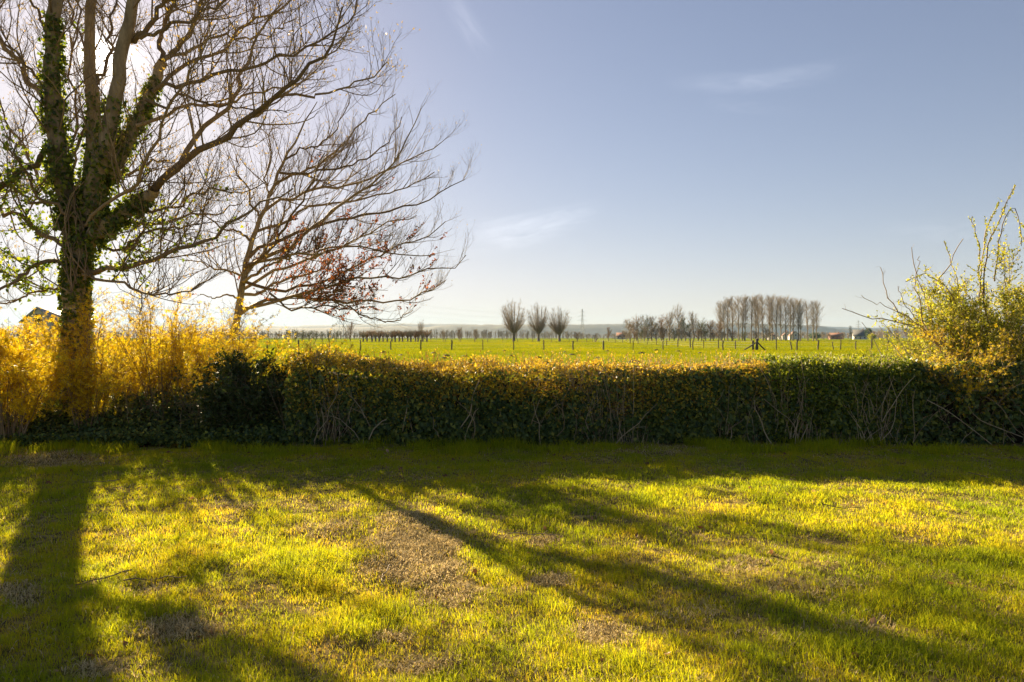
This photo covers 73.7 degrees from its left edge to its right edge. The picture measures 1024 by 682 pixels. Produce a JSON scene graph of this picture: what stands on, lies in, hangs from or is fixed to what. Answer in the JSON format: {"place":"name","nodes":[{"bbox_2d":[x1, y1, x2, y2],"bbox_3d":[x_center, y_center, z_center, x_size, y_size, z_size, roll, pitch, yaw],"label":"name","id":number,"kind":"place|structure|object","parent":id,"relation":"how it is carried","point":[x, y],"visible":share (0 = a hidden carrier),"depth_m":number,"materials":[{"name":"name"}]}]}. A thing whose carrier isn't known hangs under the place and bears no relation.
{"place":"outdoors","nodes":[
{"label":"outdoors","id":0,"kind":"place"},
{"bbox_2d":[0,323,987,328],"bbox_3d":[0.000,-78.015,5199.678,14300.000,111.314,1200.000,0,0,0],"label":"hills","id":1,"kind":"structure","parent":0,"point":[331,326],"depth_m":5041.64,"materials":[{"name":"grey"}]},
{"bbox_2d":[0,338,1023,406],"bbox_3d":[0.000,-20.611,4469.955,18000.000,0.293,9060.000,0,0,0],"label":"pasture","id":2,"kind":"structure","parent":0,"point":[500,354],"depth_m":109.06,"materials":[{"name":"plant"}]},
{"bbox_2d":[19,307,60,348],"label":"gabled house","id":3,"kind":"structure","parent":2,"relation":"on","point":[52,310],"depth_m":93.05,"materials":[{"name":"white"}]},
{"bbox_2d":[5,305,122,404],"bbox_3d":[-8.281,0.425,11.996,2.762,2.236,1.977,0,0,0],"label":"forsythia bush","id":4,"kind":"object","parent":2,"relation":"on","point":[31,318],"visible":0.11,"depth_m":11.93,"materials":[{"name":"yellow plant"}]},
{"bbox_2d":[91,321,186,405],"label":"forsythia bush","id":5,"kind":"object","parent":2,"relation":"on","point":[121,389],"visible":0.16,"depth_m":11.85,"materials":[{"name":"yellow plant"}]},
{"bbox_2d":[135,303,273,400],"bbox_3d":[-5.612,0.406,12.417,2.270,2.269,2.364,0,0,-35],"label":"forsythia bush","id":6,"kind":"object","parent":2,"relation":"on","point":[260,337],"visible":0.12,"depth_m":12.24,"materials":[{"name":"yellow plant"}]},
{"bbox_2d":[0,0,419,428],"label":"ivy clad tree","id":7,"kind":"object","parent":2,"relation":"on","point":[86,220],"visible":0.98,"depth_m":10.58,"materials":[{"name":"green plant"}]},
{"bbox_2d":[298,330,307,340],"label":"orchard tree","id":8,"kind":"object","parent":2,"relation":"on","point":[303,331],"visible":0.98,"depth_m":274.06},
{"bbox_2d":[161,52,481,352],"bbox_3d":[-3.775,-2.039,13.492,6.322,7.358,4.262,0,0,0],"label":"withered leaf tree","id":9,"kind":"object","parent":2,"relation":"on","point":[342,279],"visible":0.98,"depth_m":12.99,"materials":[{"name":"brown plant"}]},
{"bbox_2d":[332,329,340,341],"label":"orchard tree","id":10,"kind":"object","parent":2,"relation":"on","point":[336,335],"visible":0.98,"depth_m":279.00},
{"bbox_2d":[337,288,348,338],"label":"lattice pylon","id":11,"kind":"object","parent":2,"relation":"on","point":[343,317],"visible":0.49,"depth_m":898.36,"materials":[{"name":"metal"}]},
{"bbox_2d":[346,322,356,340],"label":"tree","id":12,"kind":"object","parent":2,"relation":"on","point":[349,329],"visible":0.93,"depth_m":291.99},
{"bbox_2d":[359,330,367,341],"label":"pollard willow","id":13,"kind":"object","parent":2,"relation":"on","point":[363,334],"visible":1,"depth_m":265.57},
{"bbox_2d":[367,329,374,341],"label":"pollard willow","id":14,"kind":"object","parent":2,"relation":"on","point":[371,334],"visible":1,"depth_m":258.67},
{"bbox_2d":[370,296,377,331],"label":"lattice pylon","id":15,"kind":"object","parent":2,"relation":"on","point":[374,303],"visible":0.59,"depth_m":1048.51,"materials":[{"name":"metal"}]},
{"bbox_2d":[385,299,584,322],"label":"power line","id":16,"kind":"object","parent":15,"relation":"hanging from","point":[474,310],"visible":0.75,"depth_m":1132.06,"materials":[{"name":"metal"}]},
{"bbox_2d":[375,330,384,341],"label":"pollard willow","id":17,"kind":"object","parent":2,"relation":"on","point":[379,334],"visible":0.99,"depth_m":261.86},
{"bbox_2d":[383,331,390,341],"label":"pollard willow","id":18,"kind":"object","parent":2,"relation":"on","point":[388,334],"visible":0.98,"depth_m":262.28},
{"bbox_2d":[390,330,398,341],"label":"pollard willow","id":19,"kind":"object","parent":2,"relation":"on","point":[394,334],"visible":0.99,"depth_m":259.79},
{"bbox_2d":[399,330,406,341],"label":"pollard willow","id":20,"kind":"object","parent":2,"relation":"on","point":[401,334],"visible":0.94,"depth_m":266.01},
{"bbox_2d":[407,329,415,341],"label":"pollard willow","id":21,"kind":"object","parent":2,"relation":"on","point":[410,334],"visible":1,"depth_m":257.88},
{"bbox_2d":[414,328,422,341],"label":"pollard willow","id":22,"kind":"object","parent":2,"relation":"on","point":[417,333],"visible":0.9,"depth_m":263.39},
{"bbox_2d":[417,322,423,340],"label":"tree","id":23,"kind":"object","parent":2,"relation":"on","point":[420,326],"visible":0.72,"depth_m":291.82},
{"bbox_2d":[423,330,430,341],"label":"pollard willow","id":24,"kind":"object","parent":2,"relation":"on","point":[426,335],"visible":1,"depth_m":263.52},
{"bbox_2d":[205,338,757,349],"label":"pasture fence","id":25,"kind":"object","parent":2,"relation":"on","point":[451,344],"visible":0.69,"depth_m":88.02,"materials":[{"name":"wood"}]},
{"bbox_2d":[2,328,999,338],"bbox_3d":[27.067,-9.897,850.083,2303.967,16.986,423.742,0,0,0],"label":"distant woods","id":26,"kind":"object","parent":2,"relation":"on","point":[499,334],"visible":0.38,"depth_m":782.48,"materials":[{"name":"plant"}]},
{"bbox_2d":[498,297,529,340],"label":"pollard tree","id":27,"kind":"object","parent":2,"relation":"on","point":[513,326],"visible":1,"depth_m":308.74,"materials":[{"name":"plant"}]},
{"bbox_2d":[524,301,549,340],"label":"pollard tree","id":28,"kind":"object","parent":2,"relation":"on","point":[537,328],"visible":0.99,"depth_m":308.64,"materials":[{"name":"plant"}]},
{"bbox_2d":[547,305,571,340],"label":"pollard tree","id":29,"kind":"object","parent":2,"relation":"on","point":[559,328],"visible":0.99,"depth_m":310.65,"materials":[{"name":"plant"}]},
{"bbox_2d":[579,309,584,335],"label":"lattice pylon","id":30,"kind":"object","parent":2,"relation":"on","point":[582,321],"visible":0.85,"depth_m":1249.26,"materials":[{"name":"metal"}]},
{"bbox_2d":[616,332,624,338],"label":"red roofed farmhouse","id":31,"kind":"object","parent":2,"relation":"on","point":[619,336],"visible":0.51,"depth_m":687.68,"materials":[{"name":"tile"}]},
{"bbox_2d":[624,318,634,340],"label":"copse tree","id":32,"kind":"object","parent":2,"relation":"on","point":[628,328],"visible":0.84,"depth_m":352.42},
{"bbox_2d":[630,316,644,340],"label":"copse tree","id":33,"kind":"object","parent":2,"relation":"on","point":[632,326],"visible":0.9,"depth_m":346.96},
{"bbox_2d":[636,329,644,340],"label":"copse bush","id":34,"kind":"object","parent":2,"relation":"on","point":[642,336],"visible":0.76,"depth_m":340.52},
{"bbox_2d":[637,314,651,340],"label":"copse tree","id":35,"kind":"object","parent":2,"relation":"on","point":[646,323],"visible":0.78,"depth_m":347.70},
{"bbox_2d":[641,327,654,340],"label":"copse bush","id":36,"kind":"object","parent":2,"relation":"on","point":[646,331],"visible":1,"depth_m":335.48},
{"bbox_2d":[645,315,659,340],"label":"copse tree","id":37,"kind":"object","parent":2,"relation":"on","point":[650,322],"visible":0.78,"depth_m":347.48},
{"bbox_2d":[649,325,661,338],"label":"copse bush","id":38,"kind":"object","parent":2,"relation":"on","point":[656,332],"visible":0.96,"depth_m":337.11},
{"bbox_2d":[656,327,668,340],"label":"copse bush","id":39,"kind":"object","parent":2,"relation":"on","point":[663,332],"visible":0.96,"depth_m":338.84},
{"bbox_2d":[653,315,672,340],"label":"copse tree","id":40,"kind":"object","parent":2,"relation":"on","point":[661,323],"visible":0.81,"depth_m":348.52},
{"bbox_2d":[663,311,676,340],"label":"copse tree","id":41,"kind":"object","parent":2,"relation":"on","point":[670,320],"visible":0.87,"depth_m":349.47,"materials":[{"name":"plant"}]},
{"bbox_2d":[592,336,753,349],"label":"receding fence","id":42,"kind":"object","parent":2,"relation":"on","point":[622,339],"visible":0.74,"depth_m":109.05,"materials":[{"name":"wood"}]},
{"bbox_2d":[669,328,680,340],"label":"copse bush","id":43,"kind":"object","parent":2,"relation":"on","point":[674,334],"visible":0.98,"depth_m":340.73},
{"bbox_2d":[672,303,684,340],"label":"copse tree","id":44,"kind":"object","parent":2,"relation":"on","point":[676,314],"visible":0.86,"depth_m":350.68,"materials":[{"name":"plant"}]},
{"bbox_2d":[674,329,687,340],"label":"copse bush","id":45,"kind":"object","parent":2,"relation":"on","point":[680,331],"visible":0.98,"depth_m":338.72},
{"bbox_2d":[675,316,695,340],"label":"copse tree","id":46,"kind":"object","parent":2,"relation":"on","point":[683,326],"visible":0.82,"depth_m":347.89,"materials":[{"name":"plant"}]},
{"bbox_2d":[684,329,692,339],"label":"copse bush","id":47,"kind":"object","parent":2,"relation":"on","point":[688,334],"visible":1,"depth_m":334.73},
{"bbox_2d":[684,312,701,340],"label":"copse tree","id":48,"kind":"object","parent":2,"relation":"on","point":[693,324],"visible":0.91,"depth_m":351.75,"materials":[{"name":"plant"}]},
{"bbox_2d":[694,327,704,340],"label":"copse bush","id":49,"kind":"object","parent":2,"relation":"on","point":[698,332],"visible":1,"depth_m":336.45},
{"bbox_2d":[695,318,708,340],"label":"copse tree","id":50,"kind":"object","parent":2,"relation":"on","point":[703,326],"visible":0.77,"depth_m":353.37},
{"bbox_2d":[702,328,709,340],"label":"copse bush","id":51,"kind":"object","parent":2,"relation":"on","point":[706,332],"visible":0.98,"depth_m":339.71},
{"bbox_2d":[705,320,716,340],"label":"copse tree","id":52,"kind":"object","parent":2,"relation":"on","point":[709,327],"visible":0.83,"depth_m":347.17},
{"bbox_2d":[710,329,717,340],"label":"copse bush","id":53,"kind":"object","parent":2,"relation":"on","point":[713,333],"visible":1,"depth_m":334.95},
{"bbox_2d":[713,319,723,340],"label":"copse tree","id":54,"kind":"object","parent":2,"relation":"on","point":[719,327],"visible":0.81,"depth_m":355.45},
{"bbox_2d":[715,302,726,340],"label":"bare poplar","id":55,"kind":"object","parent":2,"relation":"on","point":[718,311],"visible":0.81,"depth_m":361.09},
{"bbox_2d":[716,330,725,339],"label":"copse bush","id":56,"kind":"object","parent":2,"relation":"on","point":[724,333],"visible":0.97,"depth_m":340.70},
{"bbox_2d":[717,299,730,340],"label":"bare poplar","id":57,"kind":"object","parent":2,"relation":"on","point":[722,311],"visible":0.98,"depth_m":357.54,"materials":[{"name":"plant"}]},
{"bbox_2d":[722,297,733,340],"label":"bare poplar","id":58,"kind":"object","parent":2,"relation":"on","point":[728,312],"visible":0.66,"depth_m":365.07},
{"bbox_2d":[726,296,737,331],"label":"bare poplar","id":59,"kind":"object","parent":2,"relation":"on","point":[732,320],"visible":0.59,"depth_m":373.93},
{"bbox_2d":[725,328,738,340],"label":"copse bush","id":60,"kind":"object","parent":2,"relation":"on","point":[730,333],"visible":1,"depth_m":336.64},
{"bbox_2d":[731,295,741,340],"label":"bare poplar","id":61,"kind":"object","parent":2,"relation":"on","point":[738,319],"visible":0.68,"depth_m":363.40,"materials":[{"name":"plant"}]},
{"bbox_2d":[738,330,748,340],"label":"copse bush","id":62,"kind":"object","parent":2,"relation":"on","point":[744,334],"visible":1,"depth_m":338.83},
{"bbox_2d":[736,296,751,340],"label":"bare poplar","id":63,"kind":"object","parent":2,"relation":"on","point":[742,315],"visible":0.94,"depth_m":351.12,"materials":[{"name":"plant"}]},
{"bbox_2d":[739,296,753,339],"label":"bare poplar","id":64,"kind":"object","parent":2,"relation":"on","point":[745,311],"visible":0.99,"depth_m":349.42,"materials":[{"name":"plant"}]},
{"bbox_2d":[746,296,758,340],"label":"bare poplar","id":65,"kind":"object","parent":2,"relation":"on","point":[751,317],"visible":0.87,"depth_m":358.25,"materials":[{"name":"plant"}]},
{"bbox_2d":[744,339,765,349],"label":"strainer post","id":66,"kind":"object","parent":2,"relation":"on","point":[756,346],"visible":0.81,"depth_m":87.50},
{"bbox_2d":[750,330,759,340],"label":"copse bush","id":67,"kind":"object","parent":2,"relation":"on","point":[754,334],"visible":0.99,"depth_m":339.81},
{"bbox_2d":[748,294,763,336],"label":"bare poplar","id":68,"kind":"object","parent":2,"relation":"on","point":[756,297],"visible":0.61,"depth_m":366.54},
{"bbox_2d":[752,295,763,340],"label":"bare poplar","id":69,"kind":"object","parent":2,"relation":"on","point":[758,326],"visible":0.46,"depth_m":367.88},
{"bbox_2d":[756,293,768,340],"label":"bare poplar","id":70,"kind":"object","parent":2,"relation":"on","point":[762,308],"visible":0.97,"depth_m":358.94,"materials":[{"name":"plant"}]},
{"bbox_2d":[761,326,773,340],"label":"copse bush","id":71,"kind":"object","parent":2,"relation":"on","point":[767,333],"visible":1,"depth_m":339.26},
{"bbox_2d":[763,294,774,339],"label":"bare poplar","id":72,"kind":"object","parent":2,"relation":"on","point":[769,310],"visible":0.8,"depth_m":367.42,"materials":[{"name":"plant"}]},
{"bbox_2d":[766,293,777,340],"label":"bare poplar","id":73,"kind":"object","parent":2,"relation":"on","point":[772,314],"visible":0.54,"depth_m":371.04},
{"bbox_2d":[769,293,783,340],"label":"bare poplar","id":74,"kind":"object","parent":2,"relation":"on","point":[776,317],"visible":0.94,"depth_m":357.82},
{"bbox_2d":[773,295,785,340],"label":"bare poplar","id":75,"kind":"object","parent":2,"relation":"on","point":[780,320],"visible":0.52,"depth_m":367.67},
{"bbox_2d":[777,296,792,340],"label":"bare poplar","id":76,"kind":"object","parent":2,"relation":"on","point":[785,312],"visible":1,"depth_m":351.11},
{"bbox_2d":[782,330,789,339],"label":"white gabled house","id":77,"kind":"structure","parent":2,"relation":"on","point":[787,334],"depth_m":557.15,"materials":[{"name":"paint"}]},
{"bbox_2d":[786,297,798,339],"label":"bare poplar","id":78,"kind":"object","parent":2,"relation":"on","point":[789,324],"visible":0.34,"depth_m":366.18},
{"bbox_2d":[788,330,799,339],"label":"brick gabled house","id":79,"kind":"structure","parent":2,"relation":"on","point":[795,335],"depth_m":536.30,"materials":[{"name":"brick"}]},
{"bbox_2d":[788,299,801,340],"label":"bare poplar","id":80,"kind":"object","parent":2,"relation":"on","point":[793,316],"visible":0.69,"depth_m":358.00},
{"bbox_2d":[792,298,805,340],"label":"bare poplar","id":81,"kind":"object","parent":2,"relation":"on","point":[798,317],"visible":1,"depth_m":343.71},
{"bbox_2d":[795,299,805,340],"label":"bare poplar","id":82,"kind":"object","parent":2,"relation":"on","point":[802,306],"visible":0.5,"depth_m":354.96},
{"bbox_2d":[802,300,813,340],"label":"bare poplar","id":83,"kind":"object","parent":2,"relation":"on","point":[807,318],"visible":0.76,"depth_m":365.40,"materials":[{"name":"plant"}]},
{"bbox_2d":[807,299,819,340],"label":"bare poplar","id":84,"kind":"object","parent":2,"relation":"on","point":[813,312],"visible":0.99,"depth_m":359.21,"materials":[{"name":"plant"}]},
{"bbox_2d":[809,333,820,338],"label":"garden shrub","id":85,"kind":"object","parent":2,"relation":"on","point":[811,334],"visible":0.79,"depth_m":518.76,"materials":[{"name":"green plant"}]},
{"bbox_2d":[808,301,825,340],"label":"bare poplar","id":86,"kind":"object","parent":2,"relation":"on","point":[818,309],"visible":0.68,"depth_m":374.94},
{"bbox_2d":[829,332,843,338],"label":"brown roofed house","id":87,"kind":"structure","parent":2,"relation":"on","point":[836,335],"depth_m":606.96,"materials":[{"name":"brick"}]},
{"bbox_2d":[852,329,866,338],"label":"grey roofed house","id":88,"kind":"structure","parent":2,"relation":"on","point":[858,334],"depth_m":587.78,"materials":[{"name":"tile"}]},
{"bbox_2d":[865,327,872,339],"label":"yew tree","id":89,"kind":"object","parent":2,"relation":"on","point":[867,332],"visible":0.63,"depth_m":559.55,"materials":[{"name":"green plant"}]},
{"bbox_2d":[776,339,1019,349],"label":"pasture fence","id":90,"kind":"object","parent":2,"relation":"on","point":[832,342],"visible":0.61,"depth_m":89.32,"materials":[{"name":"wood"}]},
{"bbox_2d":[842,184,1023,372],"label":"spring shrub","id":91,"kind":"object","parent":2,"relation":"on","point":[1014,309],"visible":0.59,"depth_m":11.21,"materials":[{"name":"green plant"}]},
{"bbox_2d":[0,434,1023,681],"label":"lawn","id":92,"kind":"structure","parent":0,"point":[327,642],"depth_m":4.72,"materials":[{"name":"plant"}]},
{"bbox_2d":[0,306,97,441],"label":"forsythia bush","id":93,"kind":"object","parent":92,"relation":"on","point":[18,402],"visible":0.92,"depth_m":9.96,"materials":[{"name":"yellow plant"}]},
{"bbox_2d":[12,285,157,431],"bbox_3d":[-6.456,0.333,10.398,1.868,2.439,1.692,0,0,-11],"label":"forsythia bush","id":94,"kind":"object","parent":92,"relation":"on","point":[102,385],"visible":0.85,"depth_m":10.37,"materials":[{"name":"yellow plant"}]},
{"bbox_2d":[76,569,131,585],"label":"fallen twig","id":95,"kind":"object","parent":92,"relation":"on","point":[106,576],"visible":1,"depth_m":4.53,"materials":[{"name":"wood"}]},
{"bbox_2d":[0,374,298,447],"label":"ground ivy","id":96,"kind":"object","parent":92,"relation":"on","point":[139,424],"visible":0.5,"depth_m":10.34,"materials":[{"name":"green plant"}]},
{"bbox_2d":[123,575,186,580],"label":"fallen twig","id":97,"kind":"object","parent":92,"relation":"on","point":[152,579],"visible":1,"depth_m":4.49,"materials":[{"name":"wood"}]},
{"bbox_2d":[69,277,246,411],"bbox_3d":[-5.716,0.271,11.155,2.529,2.553,2.054,0,0,0],"label":"forsythia bush","id":98,"kind":"object","parent":92,"relation":"on","point":[163,369],"visible":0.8,"depth_m":11.09,"materials":[{"name":"yellow plant"}]},
{"bbox_2d":[171,347,304,432],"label":"laurel bush","id":99,"kind":"object","parent":92,"relation":"on","point":[239,402],"visible":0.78,"depth_m":10.40,"materials":[{"name":"green plant"}]},
{"bbox_2d":[177,297,300,391],"bbox_3d":[-4.541,0.394,11.364,1.997,2.306,2.164,0,0,-24],"label":"forsythia bush","id":100,"kind":"object","parent":92,"relation":"on","point":[240,349],"visible":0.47,"depth_m":11.15,"materials":[{"name":"yellow plant"}]},
{"bbox_2d":[268,320,356,398],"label":"forsythia bush","id":101,"kind":"object","parent":92,"relation":"on","point":[327,350],"visible":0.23,"depth_m":10.72,"materials":[{"name":"yellow plant"}]},
{"bbox_2d":[0,441,1023,681],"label":"dry thatch","id":102,"kind":"object","parent":92,"relation":"on","point":[425,541],"visible":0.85,"depth_m":4.55,"materials":[{"name":"plant"}]},
{"bbox_2d":[268,339,793,445],"bbox_3d":[0.320,0.785,10.841,7.963,1.656,2.037,0,0,0],"label":"mixed hedge","id":103,"kind":"object","parent":92,"relation":"on","point":[650,402],"visible":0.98,"depth_m":10.16,"materials":[{"name":"plant"}]},
{"bbox_2d":[507,532,557,535],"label":"fallen twig","id":104,"kind":"object","parent":92,"relation":"on","point":[530,534],"visible":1,"depth_m":5.58,"materials":[{"name":"wood"}]},
{"bbox_2d":[822,503,860,508],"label":"fallen twig","id":105,"kind":"object","parent":92,"relation":"on","point":[841,507],"visible":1,"depth_m":6.28,"materials":[{"name":"wood"}]},
{"bbox_2d":[740,350,954,444],"bbox_3d":[5.108,0.871,10.929,3.132,1.482,1.901,0,0,0],"label":"evergreen hedge","id":106,"kind":"object","parent":92,"relation":"on","point":[857,396],"visible":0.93,"depth_m":10.20,"materials":[{"name":"plant"}]},
{"bbox_2d":[849,651,858,659],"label":"fallen leaf","id":107,"kind":"object","parent":92,"relation":"on","point":[853,653],"visible":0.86,"depth_m":3.38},
{"bbox_2d":[870,616,876,625],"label":"fallen leaf","id":108,"kind":"object","parent":92,"relation":"on","point":[873,619],"visible":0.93,"depth_m":3.78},
{"bbox_2d":[860,289,1006,403],"bbox_3d":[7.049,0.320,11.178,2.485,2.455,2.050,0,0,0],"label":"spring bush","id":109,"kind":"object","parent":92,"relation":"on","point":[923,342],"visible":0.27,"depth_m":11.04,"materials":[{"name":"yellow plant"}]},
{"bbox_2d":[870,353,1023,445],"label":"ivy hedge","id":110,"kind":"object","parent":92,"relation":"on","point":[945,424],"visible":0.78,"depth_m":10.19,"materials":[{"name":"plant"}]},
{"bbox_2d":[884,320,1023,440],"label":"forsythia bush","id":111,"kind":"object","parent":92,"relation":"on","point":[979,374],"visible":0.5,"depth_m":10.14,"materials":[{"name":"yellow plant"}]},
{"bbox_2d":[0,0,1023,327],"label":"sky","id":112,"kind":"structure","parent":0,"point":[637,158],"materials":[{"name":"blue"}]},
{"bbox_2d":[2,323,1023,337],"bbox_3d":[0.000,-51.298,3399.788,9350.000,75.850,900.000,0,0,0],"label":"hills","id":113,"kind":"structure","parent":0,"point":[601,329],"depth_m":3179.84,"materials":[{"name":"grey"}]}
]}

